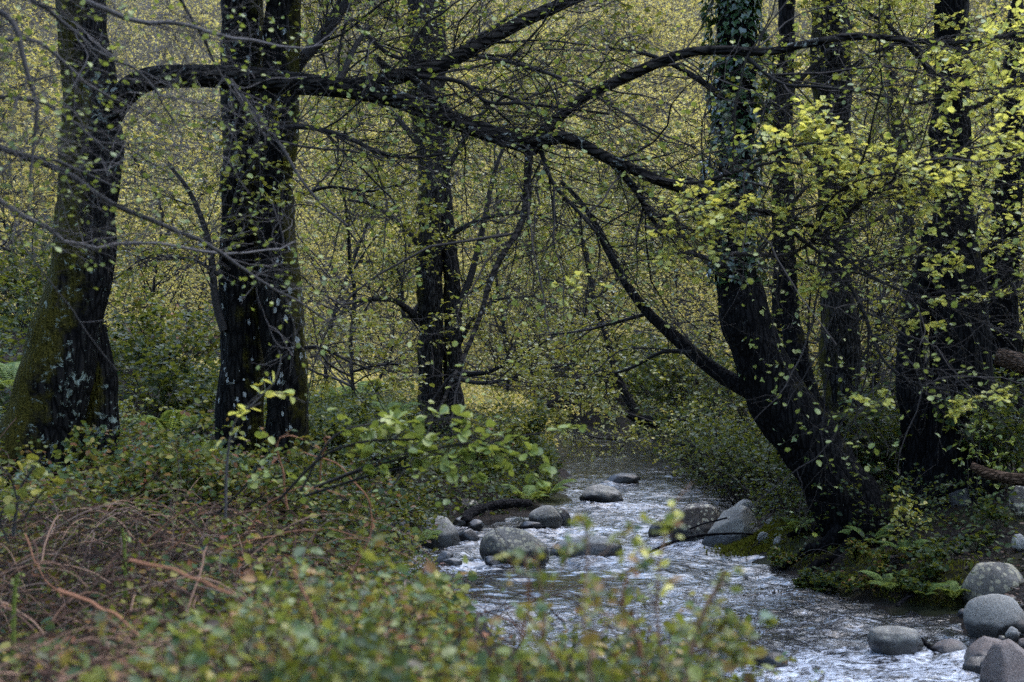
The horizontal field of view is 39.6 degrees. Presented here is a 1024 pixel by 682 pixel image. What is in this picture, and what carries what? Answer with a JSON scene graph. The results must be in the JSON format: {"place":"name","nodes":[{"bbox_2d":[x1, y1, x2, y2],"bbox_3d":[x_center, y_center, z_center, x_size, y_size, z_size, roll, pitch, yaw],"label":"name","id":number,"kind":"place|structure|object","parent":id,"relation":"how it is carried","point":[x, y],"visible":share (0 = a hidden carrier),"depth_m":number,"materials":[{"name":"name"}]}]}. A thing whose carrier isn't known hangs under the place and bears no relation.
{"place":"outdoors","nodes":[
{"label":"outdoors","id":0,"kind":"place"},
{"bbox_2d":[0,0,1023,681],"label":"ground","id":1,"kind":"structure","parent":0,"point":[882,602],"depth_m":48.48,"materials":[{"name":"green plant"}]},
{"bbox_2d":[0,451,65,543],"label":"alder sapling","id":2,"kind":"object","parent":1,"relation":"on","point":[39,472],"visible":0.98,"depth_m":7.12,"materials":[{"name":"green plant"}]},
{"bbox_2d":[0,2,125,326],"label":"young tree","id":3,"kind":"object","parent":1,"relation":"on","point":[2,221],"visible":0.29,"depth_m":22.61,"materials":[{"name":"green plant"}]},
{"bbox_2d":[0,208,144,330],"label":"shrub","id":4,"kind":"object","parent":1,"relation":"on","point":[17,290],"visible":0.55,"depth_m":19.13,"materials":[{"name":"green plant"}]},
{"bbox_2d":[0,0,187,326],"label":"young tree","id":5,"kind":"object","parent":1,"relation":"on","point":[51,128],"visible":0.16,"depth_m":25.64,"materials":[{"name":"green plant"}]},
{"bbox_2d":[25,88,204,330],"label":"young tree","id":6,"kind":"object","parent":1,"relation":"on","point":[166,118],"visible":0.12,"depth_m":43.34,"materials":[{"name":"green plant"}]},
{"bbox_2d":[60,420,200,538],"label":"shrub","id":7,"kind":"object","parent":1,"relation":"on","point":[67,443],"visible":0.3,"depth_m":10.82,"materials":[{"name":"green plant"}]},
{"bbox_2d":[77,382,199,461],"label":"shrub","id":8,"kind":"object","parent":1,"relation":"on","point":[125,410],"visible":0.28,"depth_m":13.27,"materials":[{"name":"green plant"}]},
{"bbox_2d":[12,21,296,368],"bbox_3d":[-5.910,-2.184,23.259,4.167,6.055,4.315,0,0,43],"label":"young tree","id":9,"kind":"object","parent":1,"relation":"on","point":[154,285],"visible":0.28,"depth_m":23.13,"materials":[{"name":"green plant"}]},
{"bbox_2d":[103,290,219,398],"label":"shrub","id":10,"kind":"object","parent":1,"relation":"on","point":[131,341],"visible":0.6,"depth_m":17.67,"materials":[{"name":"green plant"}]},
{"bbox_2d":[104,152,220,357],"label":"young tree","id":11,"kind":"object","parent":1,"relation":"on","point":[109,305],"visible":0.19,"depth_m":30.83,"materials":[{"name":"green plant"}]},
{"bbox_2d":[104,143,222,362],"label":"young tree","id":12,"kind":"object","parent":1,"relation":"on","point":[202,285],"visible":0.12,"depth_m":32.87,"materials":[{"name":"green plant"}]},
{"bbox_2d":[108,273,220,375],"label":"shrub","id":13,"kind":"object","parent":1,"relation":"on","point":[215,339],"visible":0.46,"depth_m":19.71,"materials":[{"name":"green plant"}]},
{"bbox_2d":[0,584,331,681],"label":"dry bracken","id":14,"kind":"object","parent":1,"relation":"on","point":[60,676],"visible":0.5,"depth_m":4.07,"materials":[{"name":"brown plant"}]},
{"bbox_2d":[89,410,259,544],"bbox_3d":[-2.470,1.017,10.496,1.204,1.010,1.006,0,0,-12],"label":"shrub","id":15,"kind":"object","parent":1,"relation":"on","point":[191,481],"visible":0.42,"depth_m":10.42,"materials":[{"name":"green plant"}]},
{"bbox_2d":[0,0,385,386],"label":"overhanging tree","id":16,"kind":"object","parent":1,"relation":"on","point":[36,161],"visible":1,"depth_m":6.92,"materials":[{"name":"green plant"}]},
{"bbox_2d":[128,337,265,434],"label":"shrub","id":17,"kind":"object","parent":1,"relation":"on","point":[163,381],"visible":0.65,"depth_m":16.75,"materials":[{"name":"green plant"}]},
{"bbox_2d":[182,439,316,542],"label":"shrub","id":18,"kind":"object","parent":1,"relation":"on","point":[267,442],"visible":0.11,"depth_m":11.03,"materials":[{"name":"green plant"}]},
{"bbox_2d":[209,350,304,517],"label":"alder sapling","id":19,"kind":"object","parent":1,"relation":"on","point":[246,408],"visible":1,"depth_m":6.95,"materials":[{"name":"green plant"}]},
{"bbox_2d":[217,431,324,513],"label":"alder sapling","id":20,"kind":"object","parent":1,"relation":"on","point":[262,461],"visible":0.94,"depth_m":7.51,"materials":[{"name":"green plant"}]},
{"bbox_2d":[0,301,560,584],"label":"ground cover","id":21,"kind":"object","parent":1,"relation":"on","point":[6,320],"visible":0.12,"depth_m":19.57,"materials":[{"name":"green plant"}]},
{"bbox_2d":[110,0,466,501],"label":"alder tree","id":22,"kind":"object","parent":1,"relation":"on","point":[246,337],"visible":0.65,"depth_m":13.91,"materials":[{"name":"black plant"}]},
{"bbox_2d":[183,440,409,566],"bbox_3d":[-1.523,1.256,10.764,1.673,1.010,1.239,0,0,14],"label":"shrub","id":23,"kind":"object","parent":1,"relation":"on","point":[291,454],"visible":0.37,"depth_m":10.72,"materials":[{"name":"green plant"}]},
{"bbox_2d":[0,418,634,681],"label":"dead twigs","id":24,"kind":"object","parent":1,"relation":"on","point":[116,555],"visible":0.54,"depth_m":7.19,"materials":[{"name":"brown plant"}]},
{"bbox_2d":[250,435,408,546],"bbox_3d":[-1.641,1.298,12.111,1.246,1.003,1.403,0,0,40],"label":"shrub","id":25,"kind":"object","parent":1,"relation":"on","point":[382,485],"visible":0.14,"depth_m":12.06,"materials":[{"name":"green plant"}]},
{"bbox_2d":[277,428,398,542],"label":"shrub","id":26,"kind":"object","parent":1,"relation":"on","point":[332,474],"visible":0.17,"depth_m":11.61,"materials":[{"name":"green plant"}]},
{"bbox_2d":[182,1,501,385],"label":"young tree","id":27,"kind":"object","parent":1,"relation":"on","point":[354,257],"visible":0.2,"depth_m":33.17,"materials":[{"name":"green plant"}]},
{"bbox_2d":[271,486,446,574],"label":"shrub","id":28,"kind":"object","parent":1,"relation":"on","point":[401,511],"visible":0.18,"depth_m":12.99,"materials":[{"name":"green plant"}]},
{"bbox_2d":[207,0,517,402],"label":"young tree","id":29,"kind":"object","parent":1,"relation":"on","point":[353,286],"visible":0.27,"depth_m":26.72,"materials":[{"name":"green plant"}]},
{"bbox_2d":[308,396,420,466],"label":"shrub","id":30,"kind":"object","parent":1,"relation":"on","point":[334,420],"visible":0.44,"depth_m":19.11,"materials":[{"name":"green plant"}]},
{"bbox_2d":[179,354,558,449],"bbox_3d":[-4.021,1.341,37.438,10.196,2.238,13.101,0,0,0],"label":"young bracken","id":31,"kind":"object","parent":1,"relation":"on","point":[483,399],"visible":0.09,"depth_m":33.06,"materials":[{"name":"green plant"}]},
{"bbox_2d":[350,418,420,486],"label":"shrub","id":32,"kind":"object","parent":1,"relation":"on","point":[386,450],"visible":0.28,"depth_m":18.79,"materials":[{"name":"green plant"}]},
{"bbox_2d":[294,108,491,378],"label":"young tree","id":33,"kind":"object","parent":1,"relation":"on","point":[361,231],"visible":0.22,"depth_m":45.99,"materials":[{"name":"green plant"}]},
{"bbox_2d":[0,398,789,681],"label":"bramble undergrowth","id":34,"kind":"object","parent":1,"relation":"on","point":[455,599],"visible":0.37,"depth_m":8.83,"materials":[{"name":"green plant"}]},
{"bbox_2d":[308,181,485,380],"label":"young tree","id":35,"kind":"object","parent":1,"relation":"on","point":[395,306],"visible":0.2,"depth_m":38.56,"materials":[{"name":"green plant"}]},
{"bbox_2d":[8,509,823,681],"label":"bramble foliage","id":36,"kind":"object","parent":1,"relation":"on","point":[370,649],"visible":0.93,"depth_m":3.64,"materials":[{"name":"green plant"}]},
{"bbox_2d":[487,548,557,681],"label":"bramble cane","id":37,"kind":"object","parent":36,"relation":"on","point":[496,621],"visible":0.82,"depth_m":3.44,"materials":[{"name":"green plant"}]},
{"bbox_2d":[492,532,581,681],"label":"bramble shoot","id":38,"kind":"object","parent":36,"relation":"attached to","point":[568,549],"visible":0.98,"depth_m":3.37,"materials":[{"name":"green plant"}]},
{"bbox_2d":[566,512,654,681],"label":"bramble shoot","id":39,"kind":"object","parent":36,"relation":"attached to","point":[587,525],"visible":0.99,"depth_m":3.27,"materials":[{"name":"green plant"}]},
{"bbox_2d":[579,568,646,681],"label":"bramble cane","id":40,"kind":"object","parent":36,"relation":"on","point":[624,622],"visible":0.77,"depth_m":3.53,"materials":[{"name":"green plant"}]},
{"bbox_2d":[630,483,692,681],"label":"bramble shoot","id":41,"kind":"object","parent":36,"relation":"on","point":[645,552],"visible":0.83,"depth_m":3.48,"materials":[{"name":"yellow plant"}]},
{"bbox_2d":[663,566,759,681],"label":"bramble shoot","id":42,"kind":"object","parent":36,"relation":"attached to","point":[728,649],"visible":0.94,"depth_m":3.27,"materials":[{"name":"green plant"}]},
{"bbox_2d":[265,381,585,529],"bbox_3d":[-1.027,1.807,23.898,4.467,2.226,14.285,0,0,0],"label":"shrub","id":43,"kind":"object","parent":1,"relation":"on","point":[426,472],"visible":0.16,"depth_m":21.66,"materials":[{"name":"green plant"}]},
{"bbox_2d":[278,404,586,500],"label":"alder sapling","id":44,"kind":"object","parent":1,"relation":"on","point":[498,450],"visible":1,"depth_m":7.12,"materials":[{"name":"green plant"}]},
{"bbox_2d":[420,516,459,548],"bbox_3d":[-0.888,2.431,17.480,0.503,0.572,0.490,0,0,0],"label":"boulder","id":45,"kind":"object","parent":1,"relation":"on","point":[448,536],"visible":0.47,"depth_m":17.30,"materials":[{"name":"grey stone"}]},
{"bbox_2d":[295,0,647,456],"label":"alder tree","id":46,"kind":"object","parent":1,"relation":"on","point":[434,299],"visible":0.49,"depth_m":24.76,"materials":[{"name":"green plant"}]},
{"bbox_2d":[365,29,614,411],"bbox_3d":[-0.738,-2.908,33.657,5.793,9.261,6.853,0,0,-22],"label":"young tree","id":47,"kind":"object","parent":1,"relation":"on","point":[496,316],"visible":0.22,"depth_m":33.19,"materials":[{"name":"green plant"}]},
{"bbox_2d":[460,498,531,526],"bbox_3d":[-0.251,2.368,19.821,0.239,0.307,1.535,0,0,36],"label":"fallen log","id":48,"kind":"object","parent":1,"relation":"on","point":[470,514],"visible":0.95,"depth_m":19.78,"materials":[{"name":"brown wood"}]},
{"bbox_2d":[0,0,1023,587],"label":"alder tree","id":49,"kind":"object","parent":1,"relation":"on","point":[66,382],"visible":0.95,"depth_m":10.58,"materials":[{"name":"green plant"}]},
{"bbox_2d":[0,0,1023,413],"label":"woodland","id":50,"kind":"object","parent":1,"relation":"on","point":[670,6],"visible":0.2,"depth_m":63.20,"materials":[{"name":"green plant"}]},
{"bbox_2d":[443,221,584,423],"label":"young tree","id":51,"kind":"object","parent":1,"relation":"on","point":[476,347],"visible":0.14,"depth_m":42.71,"materials":[{"name":"green plant"}]},
{"bbox_2d":[411,87,632,412],"bbox_3d":[0.237,-2.292,39.814,6.169,9.862,7.297,0,0,-6],"label":"young tree","id":52,"kind":"object","parent":1,"relation":"on","point":[533,316],"visible":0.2,"depth_m":39.35,"materials":[{"name":"green plant"}]},
{"bbox_2d":[492,399,554,442],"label":"shrub","id":53,"kind":"object","parent":1,"relation":"on","point":[540,419],"visible":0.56,"depth_m":27.92,"materials":[{"name":"green plant"}]},
{"bbox_2d":[464,200,702,460],"bbox_3d":[1.514,0.281,30.229,6.638,8.255,3.361,0,0,0],"label":"alder tree","id":54,"kind":"object","parent":1,"relation":"on","point":[627,397],"visible":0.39,"depth_m":30.39,"materials":[{"name":"green plant"}]},
{"bbox_2d":[515,104,678,354],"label":"young tree","id":55,"kind":"object","parent":1,"relation":"on","point":[598,220],"visible":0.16,"depth_m":46.29,"materials":[{"name":"green plant"}]},
{"bbox_2d":[523,156,683,361],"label":"young tree","id":56,"kind":"object","parent":1,"relation":"on","point":[612,295],"visible":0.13,"depth_m":44.99,"materials":[{"name":"green plant"}]},
{"bbox_2d":[577,180,735,415],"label":"young tree","id":57,"kind":"object","parent":1,"relation":"on","point":[662,284],"visible":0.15,"depth_m":36.01,"materials":[{"name":"green plant"}]},
{"bbox_2d":[581,111,732,370],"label":"young tree","id":58,"kind":"object","parent":1,"relation":"on","point":[677,275],"visible":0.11,"depth_m":41.58,"materials":[{"name":"green plant"}]},
{"bbox_2d":[589,364,740,455],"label":"shrub","id":59,"kind":"object","parent":1,"relation":"on","point":[675,409],"visible":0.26,"depth_m":30.17,"materials":[{"name":"green plant"}]},
{"bbox_2d":[615,321,746,425],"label":"shrub","id":60,"kind":"object","parent":1,"relation":"on","point":[658,395],"visible":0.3,"depth_m":31.52,"materials":[{"name":"green plant"}]},
{"bbox_2d":[551,89,823,454],"bbox_3d":[4.328,-1.578,28.064,6.401,7.603,5.393,0,0,20],"label":"young tree","id":61,"kind":"object","parent":1,"relation":"on","point":[687,322],"visible":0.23,"depth_m":27.52,"materials":[{"name":"green plant"}]},
{"bbox_2d":[622,360,762,479],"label":"shrub","id":62,"kind":"object","parent":1,"relation":"on","point":[670,420],"visible":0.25,"depth_m":25.43,"materials":[{"name":"green plant"}]},
{"bbox_2d":[570,113,816,417],"bbox_3d":[4.284,-1.747,33.099,5.553,7.891,5.497,0,0,43],"label":"young tree","id":63,"kind":"object","parent":1,"relation":"on","point":[695,368],"visible":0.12,"depth_m":32.51,"materials":[{"name":"green plant"}]},
{"bbox_2d":[669,503,719,540],"bbox_3d":[2.349,2.401,17.981,0.756,0.662,0.490,0,0,-26],"label":"boulder","id":64,"kind":"object","parent":1,"relation":"on","point":[695,514],"visible":0.43,"depth_m":17.83,"materials":[{"name":"grey stone"}]},
{"bbox_2d":[645,392,770,499],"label":"shrub","id":65,"kind":"object","parent":1,"relation":"on","point":[702,421],"visible":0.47,"depth_m":22.48,"materials":[{"name":"green plant"}]},
{"bbox_2d":[564,52,864,395],"bbox_3d":[5.812,-2.821,35.328,7.833,9.305,6.600,0,0,27],"label":"young tree","id":66,"kind":"object","parent":1,"relation":"on","point":[675,294],"visible":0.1,"depth_m":35.07,"materials":[{"name":"green plant"}]},
{"bbox_2d":[672,392,770,490],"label":"shrub","id":67,"kind":"object","parent":1,"relation":"on","point":[752,432],"visible":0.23,"depth_m":23.71,"materials":[{"name":"green plant"}]},
{"bbox_2d":[665,422,781,504],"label":"shrub","id":68,"kind":"object","parent":1,"relation":"on","point":[723,491],"visible":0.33,"depth_m":21.75,"materials":[{"name":"green plant"}]},
{"bbox_2d":[701,505,759,547],"bbox_3d":[2.731,2.389,17.566,0.664,0.741,0.571,0,0,38],"label":"boulder","id":69,"kind":"object","parent":1,"relation":"on","point":[732,522],"visible":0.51,"depth_m":17.38,"materials":[{"name":"grey stone"}]},
{"bbox_2d":[695,422,794,506],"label":"shrub","id":70,"kind":"object","parent":1,"relation":"on","point":[747,445],"visible":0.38,"depth_m":20.77,"materials":[{"name":"green plant"}]},
{"bbox_2d":[695,516,813,557],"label":"moss","id":71,"kind":"object","parent":1,"relation":"on","point":[744,542],"visible":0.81,"depth_m":16.96,"materials":[{"name":"green plant"}]},
{"bbox_2d":[496,0,1023,576],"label":"alder tree","id":72,"kind":"object","parent":1,"relation":"on","point":[742,20],"visible":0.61,"depth_m":15.58,"materials":[{"name":"black plant"}]},
{"bbox_2d":[733,447,816,524],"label":"shrub","id":73,"kind":"object","parent":1,"relation":"on","point":[767,498],"visible":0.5,"depth_m":16.79,"materials":[{"name":"green plant"}]},
{"bbox_2d":[673,295,894,453],"bbox_3d":[4.977,0.593,26.159,4.160,3.065,3.755,0,0,0],"label":"shrub","id":74,"kind":"object","parent":1,"relation":"on","point":[721,388],"visible":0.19,"depth_m":25.77,"materials":[{"name":"green plant"}]},
{"bbox_2d":[699,427,871,512],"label":"shrub","id":75,"kind":"object","parent":1,"relation":"on","point":[738,470],"visible":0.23,"depth_m":18.37,"materials":[{"name":"green plant"}]},
{"bbox_2d":[688,0,885,458],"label":"alder tree","id":76,"kind":"object","parent":1,"relation":"on","point":[787,12],"visible":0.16,"depth_m":22.90,"materials":[{"name":"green plant"}]},
{"bbox_2d":[625,383,1023,623],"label":"bank growth","id":77,"kind":"object","parent":1,"relation":"on","point":[959,535],"visible":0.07,"depth_m":15.04,"materials":[{"name":"green plant"}]},
{"bbox_2d":[758,373,899,495],"bbox_3d":[4.129,1.179,17.925,2.174,1.777,1.841,0,0,0],"label":"shrub","id":78,"kind":"object","parent":1,"relation":"on","point":[857,454],"visible":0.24,"depth_m":17.60,"materials":[{"name":"green plant"}]},
{"bbox_2d":[677,179,989,427],"bbox_3d":[4.243,-0.028,20.783,4.213,4.436,4.603,0,0,0],"label":"young tree","id":79,"kind":"object","parent":1,"relation":"on","point":[808,318],"visible":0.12,"depth_m":19.95,"materials":[{"name":"green plant"}]},
{"bbox_2d":[695,0,1005,484],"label":"alder tree","id":80,"kind":"object","parent":1,"relation":"on","point":[834,385],"visible":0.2,"depth_m":18.31,"materials":[{"name":"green plant"}]},
{"bbox_2d":[703,132,1023,479],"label":"young tree","id":81,"kind":"object","parent":1,"relation":"on","point":[874,306],"visible":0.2,"depth_m":20.01,"materials":[{"name":"green plant"}]},
{"bbox_2d":[708,0,1023,392],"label":"young tree","id":82,"kind":"object","parent":1,"relation":"on","point":[904,82],"visible":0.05,"depth_m":24.58,"materials":[{"name":"green plant"}]},
{"bbox_2d":[759,522,978,608],"bbox_3d":[3.424,2.304,15.486,0.928,0.490,5.075,0,0,-19],"label":"moss","id":83,"kind":"object","parent":1,"relation":"on","point":[908,573],"visible":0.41,"depth_m":14.43,"materials":[{"name":"green plant"}]},
{"bbox_2d":[784,463,985,532],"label":"shrub","id":84,"kind":"object","parent":1,"relation":"on","point":[930,500],"visible":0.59,"depth_m":15.33,"materials":[{"name":"green plant"}]},
{"bbox_2d":[757,464,1023,606],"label":"fallen leaves","id":85,"kind":"object","parent":1,"relation":"on","point":[980,557],"visible":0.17,"depth_m":14.72,"materials":[{"name":"green plant"}]},
{"bbox_2d":[762,76,1023,394],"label":"young tree","id":86,"kind":"object","parent":1,"relation":"on","point":[874,251],"visible":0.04,"depth_m":29.16,"materials":[{"name":"green plant"}]},
{"bbox_2d":[793,1,1001,413],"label":"alder tree","id":87,"kind":"object","parent":1,"relation":"on","point":[891,89],"visible":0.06,"depth_m":23.92,"materials":[{"name":"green plant"}]},
{"bbox_2d":[774,0,1023,511],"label":"alder tree","id":88,"kind":"object","parent":1,"relation":"on","point":[923,451],"visible":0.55,"depth_m":16.55,"materials":[{"name":"green plant"}]},
{"bbox_2d":[882,484,931,556],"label":"shrub","id":89,"kind":"object","parent":1,"relation":"on","point":[913,514],"visible":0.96,"depth_m":14.29,"materials":[{"name":"green plant"}]},
{"bbox_2d":[831,367,999,493],"bbox_3d":[4.614,1.022,17.531,2.099,1.787,2.747,0,0,0],"label":"shrub","id":90,"kind":"object","parent":1,"relation":"on","point":[886,434],"visible":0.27,"depth_m":17.15,"materials":[{"name":"green plant"}]},
{"bbox_2d":[808,0,1023,383],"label":"young tree","id":91,"kind":"object","parent":1,"relation":"on","point":[988,212],"visible":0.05,"depth_m":24.04,"materials":[{"name":"green plant"}]},
{"bbox_2d":[907,549,945,585],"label":"shrub","id":92,"kind":"object","parent":1,"relation":"on","point":[930,571],"visible":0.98,"depth_m":13.42,"materials":[{"name":"green plant"}]},
{"bbox_2d":[856,0,1023,389],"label":"young tree","id":93,"kind":"object","parent":1,"relation":"on","point":[994,123],"visible":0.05,"depth_m":28.83,"materials":[{"name":"green plant"}]},
{"bbox_2d":[902,0,1023,462],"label":"alder tree","id":94,"kind":"object","parent":1,"relation":"on","point":[1011,305],"visible":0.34,"depth_m":19.33,"materials":[{"name":"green plant"}]},
{"bbox_2d":[939,354,1023,489],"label":"shrub","id":95,"kind":"object","parent":1,"relation":"on","point":[1014,423],"visible":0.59,"depth_m":16.04,"materials":[{"name":"green plant"}]},
{"bbox_2d":[951,395,1021,517],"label":"shrub","id":96,"kind":"object","parent":1,"relation":"on","point":[976,422],"visible":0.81,"depth_m":15.30,"materials":[{"name":"green plant"}]},
{"bbox_2d":[969,488,1012,536],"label":"shrub","id":97,"kind":"object","parent":1,"relation":"on","point":[992,514],"visible":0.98,"depth_m":14.51,"materials":[{"name":"green plant"}]},
{"bbox_2d":[961,562,1023,605],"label":"boulder","id":98,"kind":"object","parent":1,"relation":"on","point":[985,578],"visible":0.52,"depth_m":12.97,"materials":[{"name":"stone"}]},
{"bbox_2d":[963,594,1023,638],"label":"boulder","id":99,"kind":"object","parent":1,"relation":"on","point":[993,615],"visible":0.76,"depth_m":11.92,"materials":[{"name":"stone"}]},
{"bbox_2d":[969,462,1023,486],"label":"fallen log","id":100,"kind":"object","parent":1,"relation":"on","point":[999,475],"visible":1,"depth_m":14.66,"materials":[{"name":"brown wood"}]},
{"bbox_2d":[979,639,1023,681],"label":"boulder","id":101,"kind":"object","parent":1,"relation":"on","point":[1003,661],"visible":1,"depth_m":10.07,"materials":[{"name":"stone"}]},
{"bbox_2d":[392,423,979,681],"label":"water","id":102,"kind":"structure","parent":0,"point":[826,631],"depth_m":14.23,"materials":[{"name":"liquid"}]},
{"bbox_2d":[479,527,548,565],"bbox_3d":[0.040,2.390,16.200,0.710,0.551,0.659,0,0,-31],"label":"boulder","id":103,"kind":"object","parent":102,"relation":"in","point":[526,542],"visible":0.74,"depth_m":15.99,"materials":[{"name":"stone"}]},
{"bbox_2d":[550,535,621,556],"bbox_3d":[0.872,2.481,16.718,0.860,0.386,0.505,0,0,0],"label":"boulder","id":104,"kind":"object","parent":102,"relation":"in","point":[598,546],"visible":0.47,"depth_m":16.55,"materials":[{"name":"stone"}]},
{"bbox_2d":[579,484,623,502],"bbox_3d":[1.386,2.439,22.167,0.686,0.403,0.573,0,0,0],"label":"boulder","id":105,"kind":"object","parent":102,"relation":"in","point":[599,493],"visible":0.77,"depth_m":21.95,"materials":[{"name":"grey stone"}]},
{"bbox_2d":[867,625,922,655],"bbox_3d":[3.072,2.441,11.396,0.435,0.296,0.340,0,0,0],"label":"boulder","id":106,"kind":"object","parent":102,"relation":"in","point":[893,640],"visible":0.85,"depth_m":11.26,"materials":[{"name":"grey stone"}]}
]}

